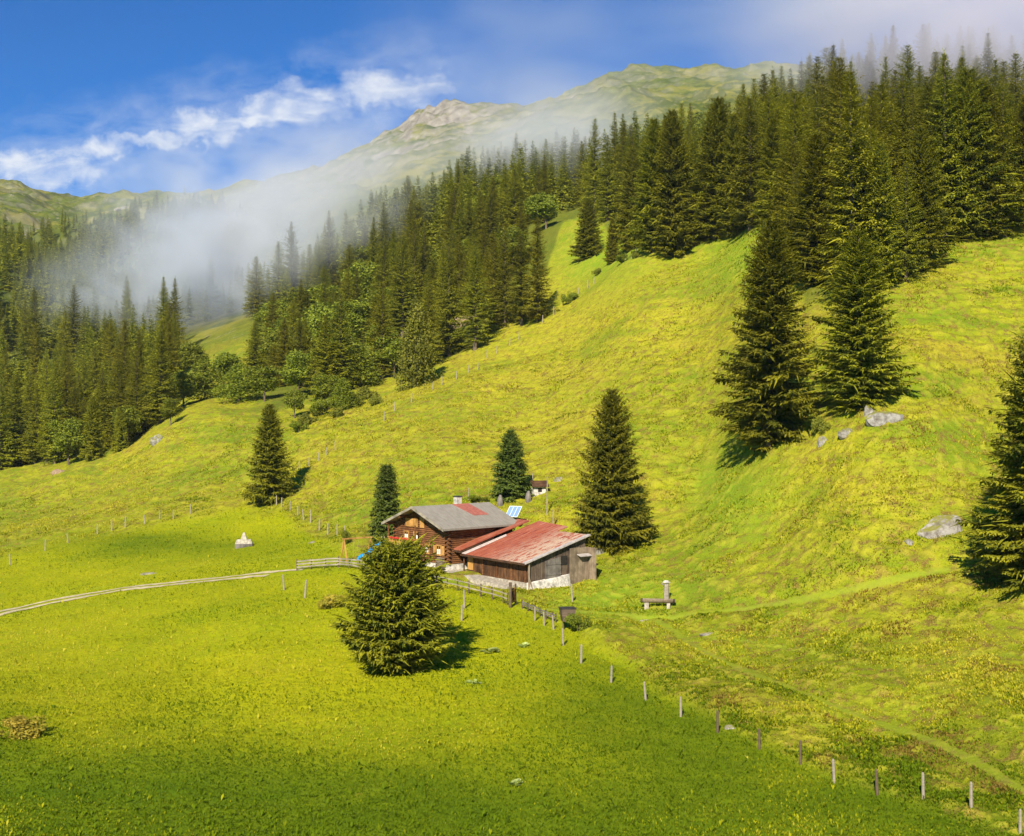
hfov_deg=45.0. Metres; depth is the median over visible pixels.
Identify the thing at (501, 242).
spruce tree
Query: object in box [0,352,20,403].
spruce tree
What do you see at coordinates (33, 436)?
spruce tree
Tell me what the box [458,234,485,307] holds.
spruce tree
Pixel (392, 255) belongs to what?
spruce tree
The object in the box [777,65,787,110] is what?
spruce tree
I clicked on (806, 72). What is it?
spruce tree
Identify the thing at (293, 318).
spruce tree
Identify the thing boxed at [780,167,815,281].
spruce tree
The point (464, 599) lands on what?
fence post
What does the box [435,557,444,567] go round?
firewood stack
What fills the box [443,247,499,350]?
spruce tree
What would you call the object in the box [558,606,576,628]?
information board
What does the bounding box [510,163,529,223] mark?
spruce tree
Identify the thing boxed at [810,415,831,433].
shrub
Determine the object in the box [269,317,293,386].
spruce tree
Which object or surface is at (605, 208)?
spruce tree
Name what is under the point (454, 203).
spruce tree
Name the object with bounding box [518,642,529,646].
rock
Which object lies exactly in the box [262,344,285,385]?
spruce tree
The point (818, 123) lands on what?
spruce tree
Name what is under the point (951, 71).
spruce tree
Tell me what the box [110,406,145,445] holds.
broadleaf tree
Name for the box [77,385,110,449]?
spruce tree
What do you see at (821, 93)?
spruce tree
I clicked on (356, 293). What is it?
spruce tree
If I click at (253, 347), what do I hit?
spruce tree
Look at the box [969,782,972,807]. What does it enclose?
fence post
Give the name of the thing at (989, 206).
spruce tree
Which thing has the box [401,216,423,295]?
spruce tree
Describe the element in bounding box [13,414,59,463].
broadleaf tree
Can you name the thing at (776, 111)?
spruce tree
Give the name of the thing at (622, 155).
spruce tree
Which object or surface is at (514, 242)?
broadleaf tree
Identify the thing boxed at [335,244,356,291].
spruce tree
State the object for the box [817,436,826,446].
rock
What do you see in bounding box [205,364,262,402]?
broadleaf tree
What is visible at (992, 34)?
spruce tree
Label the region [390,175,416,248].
spruce tree
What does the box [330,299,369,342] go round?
broadleaf tree
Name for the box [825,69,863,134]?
spruce tree
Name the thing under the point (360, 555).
slide
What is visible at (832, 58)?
spruce tree
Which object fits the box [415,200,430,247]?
spruce tree
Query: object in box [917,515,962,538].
rock outcrop
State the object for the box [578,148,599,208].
spruce tree
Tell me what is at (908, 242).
spruce tree
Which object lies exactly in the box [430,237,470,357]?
spruce tree
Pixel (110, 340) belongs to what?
spruce tree
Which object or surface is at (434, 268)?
spruce tree
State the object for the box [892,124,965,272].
spruce tree
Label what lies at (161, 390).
spruce tree
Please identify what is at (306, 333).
spruce tree
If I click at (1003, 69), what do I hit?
spruce tree
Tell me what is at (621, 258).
shrub
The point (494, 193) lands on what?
spruce tree
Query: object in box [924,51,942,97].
spruce tree
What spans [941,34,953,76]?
spruce tree
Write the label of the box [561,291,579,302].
shrub
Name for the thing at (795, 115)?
spruce tree
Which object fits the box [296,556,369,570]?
board fence
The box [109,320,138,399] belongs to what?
spruce tree
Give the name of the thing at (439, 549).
window
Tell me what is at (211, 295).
spruce tree
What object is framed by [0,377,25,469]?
spruce tree
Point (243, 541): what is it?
stone monument
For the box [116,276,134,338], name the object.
spruce tree
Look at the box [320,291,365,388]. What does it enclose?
spruce tree
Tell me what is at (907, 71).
spruce tree
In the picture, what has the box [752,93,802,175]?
spruce tree
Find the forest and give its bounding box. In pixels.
[0,26,1022,463]
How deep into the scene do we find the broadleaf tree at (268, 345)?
302.75 m
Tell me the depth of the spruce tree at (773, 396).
133.62 m
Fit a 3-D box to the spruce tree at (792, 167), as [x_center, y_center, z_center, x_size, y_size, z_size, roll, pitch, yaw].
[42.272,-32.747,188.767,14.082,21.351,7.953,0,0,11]
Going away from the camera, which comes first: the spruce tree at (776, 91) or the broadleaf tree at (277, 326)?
the spruce tree at (776, 91)
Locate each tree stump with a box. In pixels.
[497,495,502,505]
[525,491,530,501]
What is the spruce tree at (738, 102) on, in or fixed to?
on the ground at (426, 143)
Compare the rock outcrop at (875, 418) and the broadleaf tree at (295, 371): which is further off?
the broadleaf tree at (295, 371)
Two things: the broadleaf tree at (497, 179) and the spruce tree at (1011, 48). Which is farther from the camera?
the broadleaf tree at (497, 179)
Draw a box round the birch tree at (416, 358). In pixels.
[391,295,438,392]
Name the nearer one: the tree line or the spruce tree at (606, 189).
the spruce tree at (606, 189)
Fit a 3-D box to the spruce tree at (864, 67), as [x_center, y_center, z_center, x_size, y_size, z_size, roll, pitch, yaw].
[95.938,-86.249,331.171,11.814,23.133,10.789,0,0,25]
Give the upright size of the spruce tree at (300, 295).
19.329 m
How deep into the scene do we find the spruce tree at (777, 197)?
197.76 m
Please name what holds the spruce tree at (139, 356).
on the ground at (426, 143)
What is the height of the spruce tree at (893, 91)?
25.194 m
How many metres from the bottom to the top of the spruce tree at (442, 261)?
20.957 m
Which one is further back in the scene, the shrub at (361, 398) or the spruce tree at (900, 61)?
the spruce tree at (900, 61)
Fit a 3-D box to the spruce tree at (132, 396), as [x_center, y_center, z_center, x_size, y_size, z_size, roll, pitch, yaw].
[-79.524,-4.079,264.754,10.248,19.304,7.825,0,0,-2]
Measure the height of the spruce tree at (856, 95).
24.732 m
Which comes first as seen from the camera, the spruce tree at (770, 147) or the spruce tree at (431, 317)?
the spruce tree at (770, 147)
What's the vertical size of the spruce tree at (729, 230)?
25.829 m
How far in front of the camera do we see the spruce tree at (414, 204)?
391.64 m
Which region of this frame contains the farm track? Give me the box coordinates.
[0,568,304,615]
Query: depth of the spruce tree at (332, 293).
332.71 m
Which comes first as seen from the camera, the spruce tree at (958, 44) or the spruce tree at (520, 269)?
the spruce tree at (520, 269)
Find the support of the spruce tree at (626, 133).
on the ground at (426, 143)
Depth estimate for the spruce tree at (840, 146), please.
200.76 m
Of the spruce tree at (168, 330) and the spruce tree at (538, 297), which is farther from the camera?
the spruce tree at (168, 330)
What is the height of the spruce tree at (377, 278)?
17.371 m
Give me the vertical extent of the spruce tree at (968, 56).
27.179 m
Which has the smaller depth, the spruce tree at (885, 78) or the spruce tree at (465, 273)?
the spruce tree at (885, 78)
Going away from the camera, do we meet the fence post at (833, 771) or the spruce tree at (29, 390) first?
the fence post at (833, 771)
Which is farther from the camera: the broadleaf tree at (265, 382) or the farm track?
the broadleaf tree at (265, 382)
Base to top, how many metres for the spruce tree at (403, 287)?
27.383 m
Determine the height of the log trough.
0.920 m
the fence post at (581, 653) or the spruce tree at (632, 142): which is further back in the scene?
the spruce tree at (632, 142)
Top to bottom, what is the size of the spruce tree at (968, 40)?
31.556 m
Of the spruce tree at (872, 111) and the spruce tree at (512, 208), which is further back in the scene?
the spruce tree at (512, 208)
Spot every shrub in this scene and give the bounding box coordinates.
[0,713,46,740]
[289,420,308,432]
[297,412,318,424]
[309,396,334,414]
[315,594,345,608]
[329,407,343,416]
[341,529,350,543]
[346,392,364,406]
[356,385,378,399]
[368,394,383,404]
[466,494,488,501]
[484,322,499,331]
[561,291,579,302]
[564,610,591,632]
[591,268,601,274]
[615,252,627,262]
[631,250,638,257]
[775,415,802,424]
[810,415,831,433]
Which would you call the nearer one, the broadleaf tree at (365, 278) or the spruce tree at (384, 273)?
the spruce tree at (384, 273)
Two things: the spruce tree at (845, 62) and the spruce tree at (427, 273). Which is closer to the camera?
the spruce tree at (427, 273)
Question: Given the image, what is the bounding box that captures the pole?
[546,477,547,514]
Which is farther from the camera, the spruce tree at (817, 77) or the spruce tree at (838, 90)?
the spruce tree at (817, 77)
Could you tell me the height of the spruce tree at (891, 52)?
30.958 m
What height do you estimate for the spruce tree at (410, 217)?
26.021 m
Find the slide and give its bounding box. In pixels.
[357,536,384,559]
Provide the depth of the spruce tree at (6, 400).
309.55 m
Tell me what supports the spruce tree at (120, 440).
on the ground at (426, 143)
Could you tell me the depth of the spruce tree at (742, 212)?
229.60 m
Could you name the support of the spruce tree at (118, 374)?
on the ground at (426, 143)
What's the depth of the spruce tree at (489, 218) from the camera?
365.10 m
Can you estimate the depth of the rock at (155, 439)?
237.00 m
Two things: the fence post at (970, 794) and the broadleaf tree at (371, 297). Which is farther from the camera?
the broadleaf tree at (371, 297)
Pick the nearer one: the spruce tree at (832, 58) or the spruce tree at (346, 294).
the spruce tree at (832, 58)
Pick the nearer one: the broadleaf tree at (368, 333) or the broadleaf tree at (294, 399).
the broadleaf tree at (294, 399)
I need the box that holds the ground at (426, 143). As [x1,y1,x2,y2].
[0,61,1023,835]
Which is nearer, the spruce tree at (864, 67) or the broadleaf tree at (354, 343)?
the broadleaf tree at (354, 343)
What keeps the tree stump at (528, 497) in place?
on the ground at (426, 143)
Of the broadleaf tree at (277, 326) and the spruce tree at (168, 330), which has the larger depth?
the broadleaf tree at (277, 326)
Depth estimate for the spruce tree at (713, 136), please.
243.33 m
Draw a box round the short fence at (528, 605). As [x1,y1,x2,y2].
[521,600,556,622]
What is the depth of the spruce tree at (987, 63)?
295.37 m
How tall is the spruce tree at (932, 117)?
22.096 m
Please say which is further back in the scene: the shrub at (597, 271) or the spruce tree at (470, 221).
the spruce tree at (470, 221)
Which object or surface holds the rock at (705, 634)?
on the ground at (426, 143)
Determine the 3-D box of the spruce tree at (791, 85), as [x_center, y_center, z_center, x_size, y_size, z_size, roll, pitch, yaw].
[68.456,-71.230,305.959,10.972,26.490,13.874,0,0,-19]
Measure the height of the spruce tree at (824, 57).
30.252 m
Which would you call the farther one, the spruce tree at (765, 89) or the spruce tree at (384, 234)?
the spruce tree at (384, 234)
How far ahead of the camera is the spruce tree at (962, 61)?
203.45 m
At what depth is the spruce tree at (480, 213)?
379.07 m
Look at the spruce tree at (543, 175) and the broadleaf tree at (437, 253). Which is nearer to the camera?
the broadleaf tree at (437, 253)
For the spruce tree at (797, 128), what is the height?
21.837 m
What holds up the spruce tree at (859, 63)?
on the ground at (426, 143)
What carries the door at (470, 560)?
in the barn
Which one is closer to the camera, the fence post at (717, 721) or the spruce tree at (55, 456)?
the fence post at (717, 721)
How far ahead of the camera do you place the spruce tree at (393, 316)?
315.44 m
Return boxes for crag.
[114,206,128,211]
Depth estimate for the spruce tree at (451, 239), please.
317.81 m
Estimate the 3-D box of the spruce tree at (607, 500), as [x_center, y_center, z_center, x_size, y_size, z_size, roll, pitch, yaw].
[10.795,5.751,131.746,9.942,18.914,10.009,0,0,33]
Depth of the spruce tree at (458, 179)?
432.35 m
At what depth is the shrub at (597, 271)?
273.63 m
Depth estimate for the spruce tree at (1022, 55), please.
366.05 m
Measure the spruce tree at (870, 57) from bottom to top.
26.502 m
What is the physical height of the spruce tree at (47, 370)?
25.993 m
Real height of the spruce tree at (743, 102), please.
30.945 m
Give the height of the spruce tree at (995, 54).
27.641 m
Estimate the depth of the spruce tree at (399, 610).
86.16 m
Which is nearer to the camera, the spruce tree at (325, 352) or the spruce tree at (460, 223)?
the spruce tree at (325, 352)
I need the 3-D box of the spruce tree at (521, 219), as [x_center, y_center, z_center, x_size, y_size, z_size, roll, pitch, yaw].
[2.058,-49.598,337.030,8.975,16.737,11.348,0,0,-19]
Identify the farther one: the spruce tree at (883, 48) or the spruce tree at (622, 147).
the spruce tree at (883, 48)
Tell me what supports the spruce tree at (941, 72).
on the ground at (426, 143)
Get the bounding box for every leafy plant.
[466,679,481,683]
[480,647,498,652]
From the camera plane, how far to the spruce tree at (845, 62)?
382.13 m
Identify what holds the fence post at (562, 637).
on the ground at (426, 143)
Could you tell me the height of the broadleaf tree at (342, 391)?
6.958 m
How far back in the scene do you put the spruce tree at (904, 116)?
195.21 m
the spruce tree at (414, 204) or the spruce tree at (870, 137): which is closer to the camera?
the spruce tree at (870, 137)
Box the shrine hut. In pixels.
[528,480,548,496]
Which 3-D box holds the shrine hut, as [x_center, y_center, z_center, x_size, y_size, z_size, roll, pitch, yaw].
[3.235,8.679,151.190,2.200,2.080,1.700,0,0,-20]
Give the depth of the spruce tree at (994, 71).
248.23 m
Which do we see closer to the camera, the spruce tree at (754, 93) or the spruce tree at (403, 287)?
the spruce tree at (754, 93)
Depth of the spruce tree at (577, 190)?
397.81 m
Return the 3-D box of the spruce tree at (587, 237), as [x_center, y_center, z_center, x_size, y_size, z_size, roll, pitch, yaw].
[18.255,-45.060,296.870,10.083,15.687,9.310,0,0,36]
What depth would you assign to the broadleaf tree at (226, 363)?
285.79 m
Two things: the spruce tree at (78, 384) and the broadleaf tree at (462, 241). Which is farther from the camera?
the broadleaf tree at (462, 241)
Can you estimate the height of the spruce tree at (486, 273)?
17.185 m
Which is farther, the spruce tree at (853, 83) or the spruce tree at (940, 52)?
the spruce tree at (940, 52)
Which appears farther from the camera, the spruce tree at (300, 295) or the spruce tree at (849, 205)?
the spruce tree at (300, 295)
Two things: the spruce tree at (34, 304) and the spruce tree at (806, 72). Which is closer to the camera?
the spruce tree at (806, 72)
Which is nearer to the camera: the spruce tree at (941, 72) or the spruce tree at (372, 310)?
the spruce tree at (941, 72)
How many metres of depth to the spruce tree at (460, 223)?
366.86 m
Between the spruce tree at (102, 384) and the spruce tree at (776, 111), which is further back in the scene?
the spruce tree at (102, 384)
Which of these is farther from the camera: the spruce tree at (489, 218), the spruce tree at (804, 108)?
the spruce tree at (489, 218)
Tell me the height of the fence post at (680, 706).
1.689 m
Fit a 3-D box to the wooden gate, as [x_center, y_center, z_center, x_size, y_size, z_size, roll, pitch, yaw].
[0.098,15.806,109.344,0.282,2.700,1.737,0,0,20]
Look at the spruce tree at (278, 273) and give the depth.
469.84 m
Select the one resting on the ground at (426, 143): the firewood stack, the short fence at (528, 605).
the short fence at (528, 605)
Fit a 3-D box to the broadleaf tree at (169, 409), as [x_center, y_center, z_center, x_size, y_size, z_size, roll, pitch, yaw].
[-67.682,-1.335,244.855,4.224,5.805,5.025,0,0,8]
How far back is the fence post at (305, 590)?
111.26 m
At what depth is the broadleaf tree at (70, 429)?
256.67 m
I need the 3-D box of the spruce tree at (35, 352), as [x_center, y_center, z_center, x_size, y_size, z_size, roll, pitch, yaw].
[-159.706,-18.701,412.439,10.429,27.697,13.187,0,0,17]
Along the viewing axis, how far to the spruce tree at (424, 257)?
337.05 m
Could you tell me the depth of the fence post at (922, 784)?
61.63 m
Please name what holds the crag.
on the ground at (426, 143)
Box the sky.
[0,0,1023,196]
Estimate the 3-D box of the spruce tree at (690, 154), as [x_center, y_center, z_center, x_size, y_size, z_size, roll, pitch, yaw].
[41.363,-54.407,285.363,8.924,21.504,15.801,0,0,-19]
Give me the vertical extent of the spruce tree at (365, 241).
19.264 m
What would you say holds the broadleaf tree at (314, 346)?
on the ground at (426, 143)
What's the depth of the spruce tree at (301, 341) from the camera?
270.17 m
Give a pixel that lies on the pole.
(547, 498)
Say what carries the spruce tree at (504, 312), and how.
on the ground at (426, 143)
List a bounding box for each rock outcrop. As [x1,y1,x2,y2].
[865,411,903,426]
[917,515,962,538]
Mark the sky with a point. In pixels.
(104, 96)
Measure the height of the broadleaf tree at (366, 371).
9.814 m
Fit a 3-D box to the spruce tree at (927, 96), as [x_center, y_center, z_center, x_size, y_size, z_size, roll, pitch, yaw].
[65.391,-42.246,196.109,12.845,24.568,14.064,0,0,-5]
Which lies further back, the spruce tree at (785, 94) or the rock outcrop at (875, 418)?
the spruce tree at (785, 94)
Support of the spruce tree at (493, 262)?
on the ground at (426, 143)
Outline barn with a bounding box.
[454,519,595,589]
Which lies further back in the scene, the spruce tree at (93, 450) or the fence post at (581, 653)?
the spruce tree at (93, 450)
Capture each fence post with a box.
[304,579,306,597]
[463,590,464,608]
[562,628,563,645]
[570,584,572,601]
[580,644,581,662]
[610,665,612,682]
[643,681,646,699]
[679,696,681,716]
[716,710,718,732]
[758,728,760,749]
[799,740,801,764]
[832,759,835,783]
[875,769,878,795]
[921,772,924,798]
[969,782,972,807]
[1018,809,1021,833]
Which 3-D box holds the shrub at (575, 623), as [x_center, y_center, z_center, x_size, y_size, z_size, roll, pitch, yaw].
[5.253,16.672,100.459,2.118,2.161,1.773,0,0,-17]
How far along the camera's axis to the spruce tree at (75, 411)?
276.46 m
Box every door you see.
[468,557,472,569]
[545,557,560,578]
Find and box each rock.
[140,572,155,574]
[150,434,163,445]
[508,778,522,785]
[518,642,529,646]
[553,477,563,481]
[593,545,603,554]
[699,632,713,635]
[725,725,734,729]
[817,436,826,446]
[837,428,852,439]
[863,405,874,416]
[904,539,913,544]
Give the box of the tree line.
[62,186,282,252]
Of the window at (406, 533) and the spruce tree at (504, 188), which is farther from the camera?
the spruce tree at (504, 188)
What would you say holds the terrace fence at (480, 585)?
on the ground at (426, 143)
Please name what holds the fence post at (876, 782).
on the ground at (426, 143)
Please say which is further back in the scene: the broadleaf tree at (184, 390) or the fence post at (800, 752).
the broadleaf tree at (184, 390)
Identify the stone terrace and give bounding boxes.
[444,569,516,588]
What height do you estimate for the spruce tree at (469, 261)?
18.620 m
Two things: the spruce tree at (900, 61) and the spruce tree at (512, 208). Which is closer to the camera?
the spruce tree at (900, 61)
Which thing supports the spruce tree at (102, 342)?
on the ground at (426, 143)
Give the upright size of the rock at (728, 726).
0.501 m
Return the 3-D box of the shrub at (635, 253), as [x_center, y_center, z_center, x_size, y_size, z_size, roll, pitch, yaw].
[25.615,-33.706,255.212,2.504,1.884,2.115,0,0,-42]
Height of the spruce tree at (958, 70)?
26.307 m
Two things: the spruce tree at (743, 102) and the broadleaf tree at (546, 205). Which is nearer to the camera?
the spruce tree at (743, 102)
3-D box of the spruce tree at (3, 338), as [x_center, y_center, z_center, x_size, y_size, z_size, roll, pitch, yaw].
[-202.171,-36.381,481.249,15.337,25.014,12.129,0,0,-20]
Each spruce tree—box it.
[0,303,11,351]
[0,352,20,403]
[0,355,10,404]
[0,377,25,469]
[0,378,10,427]
[1,371,29,466]
[8,440,30,466]
[13,295,32,359]
[15,287,49,355]
[17,383,46,464]
[20,371,38,431]
[24,353,62,425]
[24,398,34,426]
[25,323,43,391]
[29,363,79,464]
[31,384,64,462]
[50,310,77,370]
[51,361,64,417]
[52,347,75,400]
[53,374,81,448]
[58,285,90,360]
[59,354,77,416]
[61,384,86,450]
[69,374,87,450]
[76,354,95,417]
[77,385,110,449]
[77,395,107,461]
[79,399,89,437]
[86,344,104,400]
[86,359,137,439]
[86,365,114,435]
[97,320,115,378]
[98,317,120,379]
[100,345,133,407]
[102,373,134,449]
[108,407,129,452]
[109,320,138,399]
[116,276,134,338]
[118,280,139,345]
[120,354,153,442]
[123,329,150,400]
[137,317,183,424]
[139,349,175,418]
[153,277,170,346]
[154,301,183,365]
[162,322,181,401]
[167,276,191,345]
[167,314,184,376]
[198,257,225,317]
[240,319,269,378]
[240,403,299,506]
[241,256,267,317]
[258,293,282,346]
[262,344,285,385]
[265,242,294,299]
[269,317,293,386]
[274,220,305,291]
[282,312,315,387]
[285,300,301,335]
[292,279,308,321]
[296,245,316,290]
[298,314,351,397]
[298,318,316,382]
[306,247,326,289]
[312,265,334,310]
[318,210,341,286]
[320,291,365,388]
[324,529,465,675]
[328,288,334,304]
[329,293,342,341]
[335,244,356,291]
[339,267,355,301]
[345,267,364,334]
[357,296,380,344]
[359,225,368,247]
[362,281,399,378]
[363,214,385,275]
[366,462,402,546]
[367,239,396,316]
[369,267,390,295]
[371,236,422,336]
[372,203,390,276]
[384,250,407,335]
[386,226,401,283]
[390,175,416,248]
[391,198,422,269]
[400,282,454,366]
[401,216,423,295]
[402,186,424,267]
[404,230,426,318]
[413,265,439,325]
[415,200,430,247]
[415,227,437,303]
[427,244,462,323]
[429,261,437,290]
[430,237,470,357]
[431,248,455,307]
[432,194,465,247]
[433,185,469,256]
[434,223,462,303]
[441,202,469,251]
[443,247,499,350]
[445,159,465,212]
[451,232,468,312]
[454,254,470,315]
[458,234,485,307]
[460,244,481,315]
[461,227,482,276]
[462,202,478,238]
[467,190,487,242]
[470,193,504,250]
[478,232,510,324]
[478,248,497,309]
[480,227,519,326]
[482,177,505,241]
[488,429,534,502]
[494,165,511,226]
[495,237,513,280]
[497,167,527,230]
[506,207,532,264]
[506,233,532,325]
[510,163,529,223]
[519,216,559,321]
[523,167,546,223]
[536,154,553,223]
[567,198,604,260]
[568,141,588,207]
[570,384,659,555]
[577,118,604,213]
[577,162,587,210]
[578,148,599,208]
[591,133,621,222]
[596,163,613,213]
[601,110,620,208]
[603,218,619,263]
[608,122,641,208]
[609,146,643,251]
[610,136,626,211]
[611,120,629,193]
[612,135,640,224]
[617,136,645,233]
[622,116,675,253]
[643,107,699,258]
[676,101,692,146]
[680,92,745,240]
[681,123,695,160]
[682,124,708,246]
[683,140,699,184]
[685,103,698,140]
[707,212,824,452]
[708,112,747,238]
[718,94,765,230]
[732,93,740,121]
[735,82,749,140]
[737,101,763,206]
[745,78,763,140]
[746,136,806,251]
[748,89,820,240]
[750,117,783,226]
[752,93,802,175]
[753,73,785,135]
[753,107,788,205]
[758,67,781,156]
[759,77,792,175]
[764,142,801,235]
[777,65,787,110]
[777,91,792,143]
[779,77,789,112]
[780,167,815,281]
[783,76,797,121]
[783,130,839,287]
[788,107,805,161]
[789,92,811,139]
[794,57,807,97]
[795,55,824,101]
[800,78,814,123]
[801,227,923,412]
[803,90,825,160]
[804,56,832,121]
[804,76,832,136]
[804,122,825,157]
[805,58,841,193]
[806,68,900,294]
[808,47,834,96]
[809,53,864,187]
[812,43,839,133]
[814,158,845,280]
[825,59,852,140]
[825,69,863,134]
[827,133,880,272]
[829,117,848,191]
[834,95,899,225]
[836,83,866,135]
[838,49,848,77]
[848,61,860,117]
[850,52,866,91]
[856,55,877,116]
[859,45,880,105]
[859,60,878,107]
[860,126,899,268]
[861,83,913,225]
[861,141,911,288]
[863,81,884,130]
[864,68,877,103]
[876,34,891,83]
[876,56,893,117]
[876,97,906,172]
[879,25,901,90]
[882,68,900,126]
[884,68,918,209]
[886,42,928,135]
[891,47,915,102]
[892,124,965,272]
[892,158,930,283]
[894,75,938,176]
[900,80,919,141]
[910,24,934,84]
[911,48,986,241]
[912,65,928,119]
[919,19,936,71]
[920,97,964,237]
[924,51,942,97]
[928,66,1023,240]
[929,51,948,84]
[931,48,949,98]
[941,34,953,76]
[947,66,955,114]
[950,25,966,73]
[950,45,971,83]
[950,50,967,113]
[951,326,1023,604]
[952,59,966,83]
[958,83,1020,240]
[963,26,977,66]
[964,43,973,71]
[970,56,989,88]
[973,85,1023,238]
[977,27,997,96]
[981,23,1003,77]
[984,56,1017,125]
[990,41,1000,83]
[993,59,1019,122]
[997,94,1019,174]
[1002,50,1023,125]
[1004,33,1022,93]
[1005,95,1023,230]
[1014,63,1023,96]
[1017,39,1023,79]
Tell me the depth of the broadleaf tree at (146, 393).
267.95 m
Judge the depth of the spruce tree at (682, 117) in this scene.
347.84 m
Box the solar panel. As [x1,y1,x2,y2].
[506,506,521,530]
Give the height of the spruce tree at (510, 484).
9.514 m
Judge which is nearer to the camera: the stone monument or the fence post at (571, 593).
the fence post at (571, 593)
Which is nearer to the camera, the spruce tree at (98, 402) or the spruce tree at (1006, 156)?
the spruce tree at (1006, 156)
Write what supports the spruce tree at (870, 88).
on the ground at (426, 143)
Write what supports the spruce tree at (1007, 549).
on the ground at (426, 143)
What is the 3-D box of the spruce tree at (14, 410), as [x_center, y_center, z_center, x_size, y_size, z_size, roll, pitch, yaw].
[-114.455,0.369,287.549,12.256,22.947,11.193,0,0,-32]
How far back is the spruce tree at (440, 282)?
322.71 m
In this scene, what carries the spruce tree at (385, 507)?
on the ground at (426, 143)
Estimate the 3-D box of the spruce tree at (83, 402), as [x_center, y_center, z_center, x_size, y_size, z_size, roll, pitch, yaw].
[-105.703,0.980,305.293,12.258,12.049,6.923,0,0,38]
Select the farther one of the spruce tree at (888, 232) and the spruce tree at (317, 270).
the spruce tree at (317, 270)
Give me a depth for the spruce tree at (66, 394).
291.33 m
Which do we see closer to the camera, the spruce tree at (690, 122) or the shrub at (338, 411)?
the shrub at (338, 411)
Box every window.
[404,530,408,537]
[433,544,443,555]
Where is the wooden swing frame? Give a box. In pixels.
[340,536,371,560]
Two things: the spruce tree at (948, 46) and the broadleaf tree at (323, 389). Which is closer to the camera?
the broadleaf tree at (323, 389)
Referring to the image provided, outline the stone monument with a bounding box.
[235,532,252,548]
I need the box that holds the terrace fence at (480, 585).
[426,576,507,604]
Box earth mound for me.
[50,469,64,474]
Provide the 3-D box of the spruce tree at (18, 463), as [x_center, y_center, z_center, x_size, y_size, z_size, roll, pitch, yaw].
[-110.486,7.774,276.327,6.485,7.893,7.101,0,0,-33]
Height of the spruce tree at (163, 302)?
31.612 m
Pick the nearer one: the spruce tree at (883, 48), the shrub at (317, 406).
the shrub at (317, 406)
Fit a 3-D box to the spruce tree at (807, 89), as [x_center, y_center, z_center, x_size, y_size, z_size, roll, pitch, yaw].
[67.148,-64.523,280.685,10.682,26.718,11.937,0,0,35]
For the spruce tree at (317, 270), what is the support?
on the ground at (426, 143)
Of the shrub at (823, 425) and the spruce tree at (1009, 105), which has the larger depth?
the spruce tree at (1009, 105)
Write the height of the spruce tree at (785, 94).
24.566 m
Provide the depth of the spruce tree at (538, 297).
265.79 m
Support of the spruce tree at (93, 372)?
on the ground at (426, 143)
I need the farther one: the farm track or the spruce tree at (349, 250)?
the spruce tree at (349, 250)
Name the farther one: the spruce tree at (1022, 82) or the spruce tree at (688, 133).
the spruce tree at (688, 133)
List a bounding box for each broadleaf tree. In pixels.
[2,426,27,468]
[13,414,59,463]
[47,417,85,464]
[81,408,112,431]
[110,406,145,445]
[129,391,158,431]
[159,398,180,425]
[168,370,203,406]
[176,342,210,371]
[186,357,227,400]
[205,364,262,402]
[208,351,244,392]
[239,364,282,401]
[253,299,289,328]
[257,314,296,344]
[258,330,297,365]
[278,349,316,389]
[281,389,308,417]
[284,286,317,317]
[295,336,332,372]
[296,301,339,341]
[307,284,343,311]
[309,372,343,399]
[316,326,372,366]
[316,354,357,390]
[323,377,360,410]
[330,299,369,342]
[338,345,385,386]
[339,261,391,301]
[343,245,380,271]
[347,287,400,341]
[362,323,399,347]
[372,335,409,376]
[377,285,423,316]
[404,245,440,283]
[436,240,480,274]
[461,191,501,219]
[485,175,503,200]
[496,225,530,271]
[523,192,561,228]
[685,110,708,134]
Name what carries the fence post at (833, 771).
on the ground at (426, 143)
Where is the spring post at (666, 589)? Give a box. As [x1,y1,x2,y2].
[661,580,669,598]
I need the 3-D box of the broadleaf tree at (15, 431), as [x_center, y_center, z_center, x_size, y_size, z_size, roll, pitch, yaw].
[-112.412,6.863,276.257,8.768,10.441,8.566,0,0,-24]
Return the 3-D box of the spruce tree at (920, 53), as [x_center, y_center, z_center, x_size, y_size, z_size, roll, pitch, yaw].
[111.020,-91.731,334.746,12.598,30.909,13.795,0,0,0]
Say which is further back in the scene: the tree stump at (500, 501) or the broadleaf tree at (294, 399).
the broadleaf tree at (294, 399)
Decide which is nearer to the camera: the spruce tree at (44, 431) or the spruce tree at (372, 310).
the spruce tree at (44, 431)
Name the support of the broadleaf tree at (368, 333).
on the ground at (426, 143)
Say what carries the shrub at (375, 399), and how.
on the ground at (426, 143)
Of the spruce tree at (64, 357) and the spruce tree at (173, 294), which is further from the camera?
the spruce tree at (173, 294)
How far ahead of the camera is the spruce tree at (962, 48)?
301.22 m
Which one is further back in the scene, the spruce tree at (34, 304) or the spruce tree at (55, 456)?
the spruce tree at (34, 304)
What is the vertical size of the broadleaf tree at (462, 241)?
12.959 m
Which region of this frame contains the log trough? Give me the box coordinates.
[641,598,674,609]
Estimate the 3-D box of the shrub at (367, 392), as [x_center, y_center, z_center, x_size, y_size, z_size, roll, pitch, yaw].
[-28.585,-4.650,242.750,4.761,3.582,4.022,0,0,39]
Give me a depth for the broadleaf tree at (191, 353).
331.47 m
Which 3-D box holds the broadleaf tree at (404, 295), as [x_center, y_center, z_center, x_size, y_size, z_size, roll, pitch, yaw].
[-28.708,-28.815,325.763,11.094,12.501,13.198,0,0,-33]
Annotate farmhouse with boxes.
[381,496,516,570]
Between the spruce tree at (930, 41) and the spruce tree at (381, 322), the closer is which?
the spruce tree at (381, 322)
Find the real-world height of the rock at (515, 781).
0.216 m
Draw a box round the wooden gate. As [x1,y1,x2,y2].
[509,582,515,607]

